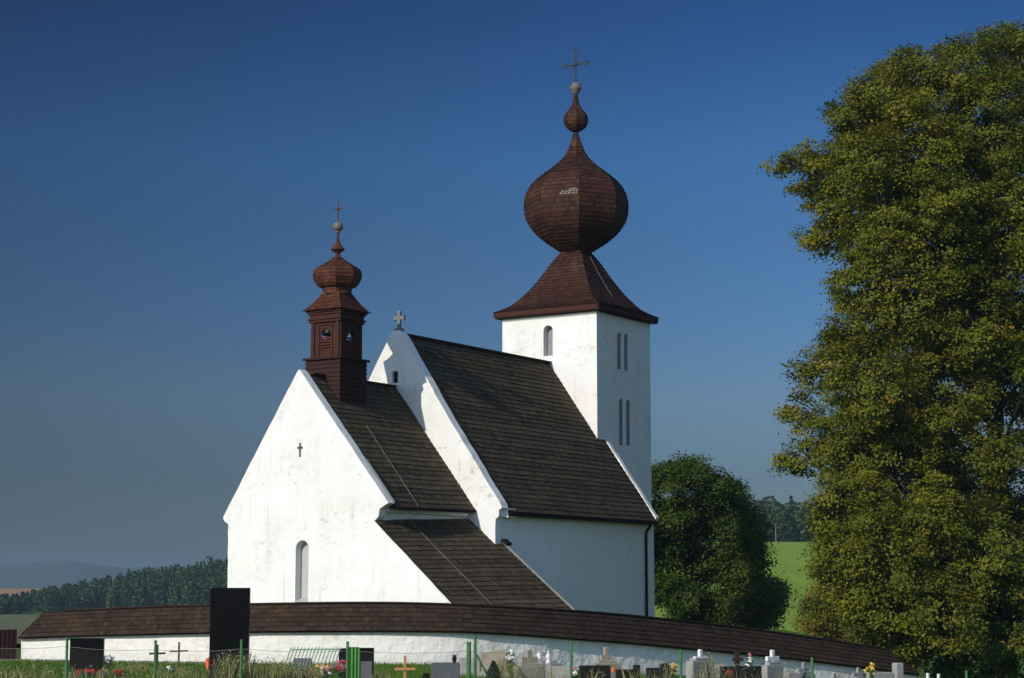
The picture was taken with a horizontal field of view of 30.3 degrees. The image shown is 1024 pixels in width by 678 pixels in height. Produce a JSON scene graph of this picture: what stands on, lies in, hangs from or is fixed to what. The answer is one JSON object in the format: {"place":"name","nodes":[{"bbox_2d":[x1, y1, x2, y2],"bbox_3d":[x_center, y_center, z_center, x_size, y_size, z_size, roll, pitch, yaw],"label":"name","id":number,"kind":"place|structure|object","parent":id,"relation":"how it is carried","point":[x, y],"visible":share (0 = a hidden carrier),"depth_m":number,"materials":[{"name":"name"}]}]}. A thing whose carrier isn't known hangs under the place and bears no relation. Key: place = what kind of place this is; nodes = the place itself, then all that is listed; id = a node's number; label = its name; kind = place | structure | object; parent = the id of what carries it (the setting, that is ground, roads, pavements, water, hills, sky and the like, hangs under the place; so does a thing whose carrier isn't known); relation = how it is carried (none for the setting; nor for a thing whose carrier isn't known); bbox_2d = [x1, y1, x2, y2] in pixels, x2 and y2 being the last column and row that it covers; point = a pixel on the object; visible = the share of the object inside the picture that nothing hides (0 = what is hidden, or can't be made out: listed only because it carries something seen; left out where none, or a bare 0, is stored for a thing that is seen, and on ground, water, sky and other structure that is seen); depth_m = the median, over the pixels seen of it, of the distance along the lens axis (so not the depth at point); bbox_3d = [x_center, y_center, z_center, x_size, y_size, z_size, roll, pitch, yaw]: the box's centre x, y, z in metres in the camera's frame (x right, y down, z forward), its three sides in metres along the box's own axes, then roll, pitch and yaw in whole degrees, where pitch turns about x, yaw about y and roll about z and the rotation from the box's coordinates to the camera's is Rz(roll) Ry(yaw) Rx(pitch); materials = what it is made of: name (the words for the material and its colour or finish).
{"place":"outdoors","nodes":[
{"label":"outdoors","id":0,"kind":"place"},
{"bbox_2d":[0,614,40,643],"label":"pasture","id":1,"kind":"structure","parent":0,"point":[20,623],"depth_m":695.76,"materials":[{"name":"green plant"}]},
{"bbox_2d":[0,588,60,596],"bbox_3d":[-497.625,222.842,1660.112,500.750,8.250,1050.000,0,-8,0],"label":"stubble field","id":2,"kind":"structure","parent":0,"point":[10,591],"depth_m":1864.16,"materials":[{"name":"beige plant"}]},
{"bbox_2d":[0,561,192,587],"bbox_3d":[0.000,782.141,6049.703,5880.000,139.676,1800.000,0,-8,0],"label":"hills","id":3,"kind":"structure","parent":0,"point":[58,574],"depth_m":5630.09,"materials":[{"name":"blue"}]},
{"bbox_2d":[0,659,259,664],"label":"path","id":4,"kind":"structure","parent":0,"point":[118,661],"depth_m":73.80,"materials":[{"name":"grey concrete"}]},
{"bbox_2d":[0,0,1023,567],"label":"sky","id":5,"kind":"structure","parent":0,"point":[174,174],"materials":[{"name":"blue"}]},
{"bbox_2d":[1,540,1023,677],"bbox_3d":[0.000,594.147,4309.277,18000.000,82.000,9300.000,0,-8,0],"label":"ground","id":6,"kind":"structure","parent":0,"point":[921,673],"depth_m":154.90,"materials":[{"name":"green plant"}]},
{"bbox_2d":[0,629,16,658],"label":"metal gate","id":7,"kind":"structure","parent":6,"relation":"on","point":[11,636],"depth_m":78.69,"materials":[{"name":"brown metal"}]},
{"bbox_2d":[63,668,105,676],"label":"flowers","id":8,"kind":"object","parent":6,"relation":"on","point":[86,671],"visible":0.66,"depth_m":53.13,"materials":[{"name":"red plant"}]},
{"bbox_2d":[68,638,107,677],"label":"headstone","id":9,"kind":"object","parent":6,"relation":"on","point":[90,644],"visible":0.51,"depth_m":55.19,"materials":[{"name":"black stone"}]},
{"bbox_2d":[102,653,114,670],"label":"flowers","id":10,"kind":"object","parent":6,"relation":"on","point":[109,657],"visible":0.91,"depth_m":54.21,"materials":[{"name":"white plant"}]},
{"bbox_2d":[0,556,227,613],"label":"forest","id":11,"kind":"object","parent":6,"relation":"on","point":[178,585],"visible":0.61,"depth_m":847.75,"materials":[{"name":"green plant"}]},
{"bbox_2d":[111,670,127,676],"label":"flowers","id":12,"kind":"object","parent":6,"relation":"on","point":[115,672],"visible":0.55,"depth_m":53.19,"materials":[{"name":"red plant"}]},
{"bbox_2d":[149,645,165,671],"bbox_3d":[-11.121,10.036,59.189,0.510,0.900,0.076,1,-8,-6],"label":"grave cross","id":13,"kind":"object","parent":6,"relation":"on","point":[157,655],"visible":0.64,"depth_m":59.18,"materials":[{"name":"grey metal"}]},
{"bbox_2d":[167,666,175,672],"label":"flowers","id":14,"kind":"object","parent":6,"relation":"on","point":[172,668],"visible":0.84,"depth_m":56.13,"materials":[{"name":"white plant"}]},
{"bbox_2d":[170,642,187,668],"bbox_3d":[-10.447,9.999,59.194,0.560,0.974,0.067,1,-8,-6],"label":"grave cross","id":15,"kind":"object","parent":6,"relation":"on","point":[178,650],"visible":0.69,"depth_m":59.20,"materials":[{"name":"metal"}]},
{"bbox_2d":[205,657,208,667],"bbox_3d":[-7.381,7.880,45.861,0.152,0.288,0.152,0,-8,0],"label":"grave lantern","id":16,"kind":"object","parent":6,"relation":"on","point":[207,662],"visible":0.46,"depth_m":45.80,"materials":[{"name":"orange plastic"}]},
{"bbox_2d":[212,659,216,676],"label":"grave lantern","id":17,"kind":"object","parent":6,"relation":"on","point":[214,668],"visible":0.47,"depth_m":45.12,"materials":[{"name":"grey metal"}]},
{"bbox_2d":[209,588,250,677],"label":"headstone","id":18,"kind":"object","parent":6,"relation":"on","point":[229,618],"visible":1,"depth_m":45.39,"materials":[{"name":"black stone"}]},
{"bbox_2d":[294,658,311,676],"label":"headstone","id":19,"kind":"object","parent":6,"relation":"on","point":[304,662],"visible":0.11,"depth_m":49.74,"materials":[{"name":"grey stone"}]},
{"bbox_2d":[283,647,340,676],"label":"metal railing","id":20,"kind":"object","parent":6,"relation":"on","point":[329,649],"visible":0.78,"depth_m":45.77,"materials":[{"name":"metal"}]},
{"bbox_2d":[310,664,333,677],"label":"flowers","id":21,"kind":"object","parent":6,"relation":"on","point":[325,669],"visible":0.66,"depth_m":45.44,"materials":[{"name":"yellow plant"}]},
{"bbox_2d":[0,657,682,677],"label":"grass","id":22,"kind":"structure","parent":6,"relation":"on","point":[61,669],"depth_m":63.16,"materials":[{"name":"green plant"}]},
{"bbox_2d":[334,660,350,677],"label":"flowers","id":23,"kind":"object","parent":6,"relation":"on","point":[341,665],"visible":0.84,"depth_m":45.57,"materials":[{"name":"pink plant"}]},
{"bbox_2d":[339,648,345,677],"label":"headstone","id":24,"kind":"object","parent":6,"relation":"on","point":[342,654],"visible":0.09,"depth_m":48.09,"materials":[{"name":"black stone"}]},
{"bbox_2d":[349,647,360,677],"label":"ribbed panel","id":25,"kind":"object","parent":6,"relation":"on","point":[354,661],"visible":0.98,"depth_m":46.95,"materials":[{"name":"green plastic"}]},
{"bbox_2d":[361,661,371,677],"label":"headstone","id":26,"kind":"object","parent":6,"relation":"on","point":[367,668],"visible":0.88,"depth_m":45.89,"materials":[{"name":"grey stone"}]},
{"bbox_2d":[360,648,373,677],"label":"headstone","id":27,"kind":"object","parent":6,"relation":"on","point":[367,654],"visible":0.55,"depth_m":47.88,"materials":[{"name":"black stone"}]},
{"bbox_2d":[394,656,415,677],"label":"grave cross","id":28,"kind":"object","parent":6,"relation":"on","point":[405,657],"visible":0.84,"depth_m":47.28,"materials":[{"name":"orange wood"}]},
{"bbox_2d":[0,649,839,677],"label":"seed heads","id":29,"kind":"object","parent":6,"relation":"on","point":[183,676],"visible":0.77,"depth_m":43.34,"materials":[{"name":"plant"}]},
{"bbox_2d":[423,673,429,677],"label":"headstone","id":30,"kind":"object","parent":6,"relation":"on","point":[426,675],"visible":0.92,"depth_m":45.28,"materials":[{"name":"black stone"}]},
{"bbox_2d":[0,652,853,677],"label":"tall grass","id":31,"kind":"structure","parent":6,"relation":"on","point":[251,670],"depth_m":43.26,"materials":[{"name":"green plant"}]},
{"bbox_2d":[223,48,658,616],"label":"church","id":32,"kind":"structure","parent":6,"relation":"on","point":[516,471],"depth_m":90.33,"materials":[{"name":"paint"}]},
{"bbox_2d":[431,662,459,677],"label":"headstone","id":33,"kind":"object","parent":6,"relation":"on","point":[452,669],"visible":0.85,"depth_m":47.22,"materials":[{"name":"grey stone"}]},
{"bbox_2d":[452,655,456,662],"bbox_3d":[-1.444,8.022,47.355,0.122,0.190,0.122,0,-8,0],"label":"vase","id":34,"kind":"object","parent":33,"relation":"on","point":[454,658],"visible":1,"depth_m":47.31,"materials":[{"name":"black stone"}]},
{"bbox_2d":[17,602,919,677],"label":"churchyard wall","id":35,"kind":"structure","parent":6,"relation":"on","point":[429,631],"depth_m":74.44,"materials":[{"name":"white paint"}]},
{"bbox_2d":[459,658,480,675],"bbox_3d":[-1.287,9.957,57.165,0.859,0.600,0.400,0,-8,0],"label":"headstone","id":36,"kind":"object","parent":6,"relation":"on","point":[472,661],"visible":0.26,"depth_m":57.12,"materials":[{"name":"grey stone"}]},
{"bbox_2d":[0,636,967,677],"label":"wire fence","id":37,"kind":"object","parent":6,"relation":"on","point":[468,664],"visible":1,"depth_m":41.42,"materials":[{"name":"metal"}]},
{"bbox_2d":[478,649,509,677],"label":"headstone","id":38,"kind":"object","parent":6,"relation":"on","point":[494,656],"visible":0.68,"depth_m":56.12,"materials":[{"name":"brown stone"}]},
{"bbox_2d":[486,660,501,677],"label":"conifer","id":39,"kind":"object","parent":6,"relation":"on","point":[493,667],"visible":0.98,"depth_m":52.18,"materials":[{"name":"green plant"}]},
{"bbox_2d":[505,650,514,664],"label":"flowers","id":40,"kind":"object","parent":6,"relation":"on","point":[511,653],"visible":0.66,"depth_m":55.70,"materials":[{"name":"white plant"}]},
{"bbox_2d":[513,650,544,677],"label":"gravestone cross","id":41,"kind":"object","parent":6,"relation":"on","point":[531,664],"visible":0.84,"depth_m":55.16,"materials":[{"name":"brown stone"}]},
{"bbox_2d":[536,652,541,665],"bbox_3d":[0.814,9.774,56.403,0.194,0.848,0.170,0,-8,0],"label":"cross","id":42,"kind":"object","parent":6,"relation":"on","point":[539,654],"visible":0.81,"depth_m":56.36,"materials":[{"name":"white stone"}]},
{"bbox_2d":[545,651,551,677],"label":"statuette","id":43,"kind":"object","parent":6,"relation":"on","point":[548,657],"visible":0.88,"depth_m":56.34,"materials":[{"name":"white stone"}]},
{"bbox_2d":[541,645,560,676],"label":"gravestone cross","id":44,"kind":"object","parent":6,"relation":"on","point":[555,663],"visible":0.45,"depth_m":57.20,"materials":[{"name":"grey stone"}]},
{"bbox_2d":[552,666,569,677],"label":"headstone","id":45,"kind":"object","parent":6,"relation":"on","point":[557,670],"visible":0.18,"depth_m":54.12,"materials":[{"name":"grey stone"}]},
{"bbox_2d":[573,667,578,677],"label":"flowers","id":46,"kind":"object","parent":6,"relation":"on","point":[576,671],"visible":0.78,"depth_m":50.70,"materials":[{"name":"white plant"}]},
{"bbox_2d":[579,665,610,677],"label":"headstone","id":47,"kind":"object","parent":6,"relation":"on","point":[599,668],"visible":0.96,"depth_m":51.19,"materials":[{"name":"black stone"}]},
{"bbox_2d":[591,647,620,677],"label":"gravestone cross","id":48,"kind":"object","parent":6,"relation":"on","point":[614,664],"visible":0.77,"depth_m":61.12,"materials":[{"name":"brown stone"}]},
{"bbox_2d":[615,665,639,677],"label":"headstone","id":49,"kind":"object","parent":6,"relation":"on","point":[627,674],"visible":0.72,"depth_m":52.19,"materials":[{"name":"black stone"}]},
{"bbox_2d":[646,663,669,677],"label":"headstone","id":50,"kind":"object","parent":6,"relation":"on","point":[657,672],"visible":0.52,"depth_m":52.19,"materials":[{"name":"black stone"}]},
{"bbox_2d":[668,663,678,677],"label":"flowers","id":51,"kind":"object","parent":6,"relation":"on","point":[673,670],"visible":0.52,"depth_m":51.22,"materials":[{"name":"yellow plant"}]},
{"bbox_2d":[686,649,714,677],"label":"gravestone cross","id":52,"kind":"object","parent":6,"relation":"on","point":[700,656],"visible":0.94,"depth_m":55.02,"materials":[{"name":"grey stone"}]},
{"bbox_2d":[651,450,801,629],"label":"leafy tree","id":53,"kind":"object","parent":6,"relation":"on","point":[750,595],"visible":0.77,"depth_m":124.45,"materials":[{"name":"green plant"}]},
{"bbox_2d":[726,670,732,677],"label":"flowers","id":54,"kind":"object","parent":6,"relation":"on","point":[729,672],"visible":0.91,"depth_m":50.22,"materials":[{"name":"red plant"}]},
{"bbox_2d":[719,663,764,677],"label":"headstone","id":55,"kind":"object","parent":6,"relation":"on","point":[747,673],"visible":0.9,"depth_m":53.16,"materials":[{"name":"black stone"}]},
{"bbox_2d":[744,660,751,668],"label":"flowers","id":56,"kind":"object","parent":55,"relation":"on","point":[747,663],"visible":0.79,"depth_m":52.82,"materials":[{"name":"white plant"}]},
{"bbox_2d":[748,653,752,664],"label":"flowers","id":57,"kind":"object","parent":6,"relation":"on","point":[750,657],"visible":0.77,"depth_m":56.19,"materials":[{"name":"pink plant"}]},
{"bbox_2d":[762,650,782,677],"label":"gravestone cross","id":58,"kind":"object","parent":6,"relation":"on","point":[768,671],"visible":1,"depth_m":53.11,"materials":[{"name":"grey stone"}]},
{"bbox_2d":[765,524,806,541],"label":"utility pole","id":59,"kind":"object","parent":6,"relation":"on","point":[784,524],"visible":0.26,"depth_m":502.84,"materials":[{"name":"grey stone"}]},
{"bbox_2d":[784,672,800,677],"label":"headstone","id":60,"kind":"object","parent":6,"relation":"on","point":[792,675],"visible":0.64,"depth_m":56.08,"materials":[{"name":"grey stone"}]},
{"bbox_2d":[797,662,815,677],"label":"gravestone cross","id":61,"kind":"object","parent":6,"relation":"on","point":[808,671],"visible":0.63,"depth_m":57.15,"materials":[{"name":"grey stone"}]},
{"bbox_2d":[788,586,857,642],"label":"shrub","id":62,"kind":"object","parent":6,"relation":"on","point":[820,616],"visible":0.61,"depth_m":110.48,"materials":[{"name":"green plant"}]},
{"bbox_2d":[669,495,1022,541],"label":"forest","id":63,"kind":"object","parent":6,"relation":"on","point":[779,513],"visible":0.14,"depth_m":540.23,"materials":[{"name":"green plant"}]},
{"bbox_2d":[852,667,863,677],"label":"gravestone cross","id":64,"kind":"object","parent":6,"relation":"on","point":[857,674],"visible":0.79,"depth_m":57.13,"materials":[{"name":"grey stone"}]},
{"bbox_2d":[860,667,868,677],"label":"flowers","id":65,"kind":"object","parent":6,"relation":"on","point":[865,670],"visible":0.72,"depth_m":54.17,"materials":[{"name":"yellow plant"}]},
{"bbox_2d":[869,662,874,677],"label":"flowers","id":66,"kind":"object","parent":6,"relation":"on","point":[872,671],"visible":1,"depth_m":52.21,"materials":[{"name":"yellow plant"}]},
{"bbox_2d":[866,663,903,677],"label":"headstone","id":67,"kind":"object","parent":6,"relation":"on","point":[897,670],"visible":0.86,"depth_m":53.23,"materials":[{"name":"grey stone"}]},
{"bbox_2d":[757,17,1023,671],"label":"linden tree","id":68,"kind":"object","parent":6,"relation":"on","point":[958,324],"visible":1,"depth_m":88.89,"materials":[{"name":"green plant"}]},
{"bbox_2d":[862,621,978,677],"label":"shrub","id":69,"kind":"object","parent":6,"relation":"on","point":[942,663],"visible":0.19,"depth_m":95.84,"materials":[{"name":"green plant"}]},
{"bbox_2d":[934,608,1023,677],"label":"shrub","id":70,"kind":"object","parent":6,"relation":"on","point":[1004,655],"visible":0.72,"depth_m":88.40,"materials":[{"name":"green plant"}]},
{"bbox_2d":[732,652,742,665],"bbox_3d":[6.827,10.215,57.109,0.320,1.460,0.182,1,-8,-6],"label":"grave cross","id":71,"kind":"object","parent":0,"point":[737,658],"visible":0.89,"depth_m":57.15,"materials":[{"name":"brown wood"}]},
{"bbox_2d":[654,542,1023,635],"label":"green field","id":72,"kind":"structure","parent":0,"point":[786,554],"depth_m":342.66,"materials":[{"name":"green plant"}]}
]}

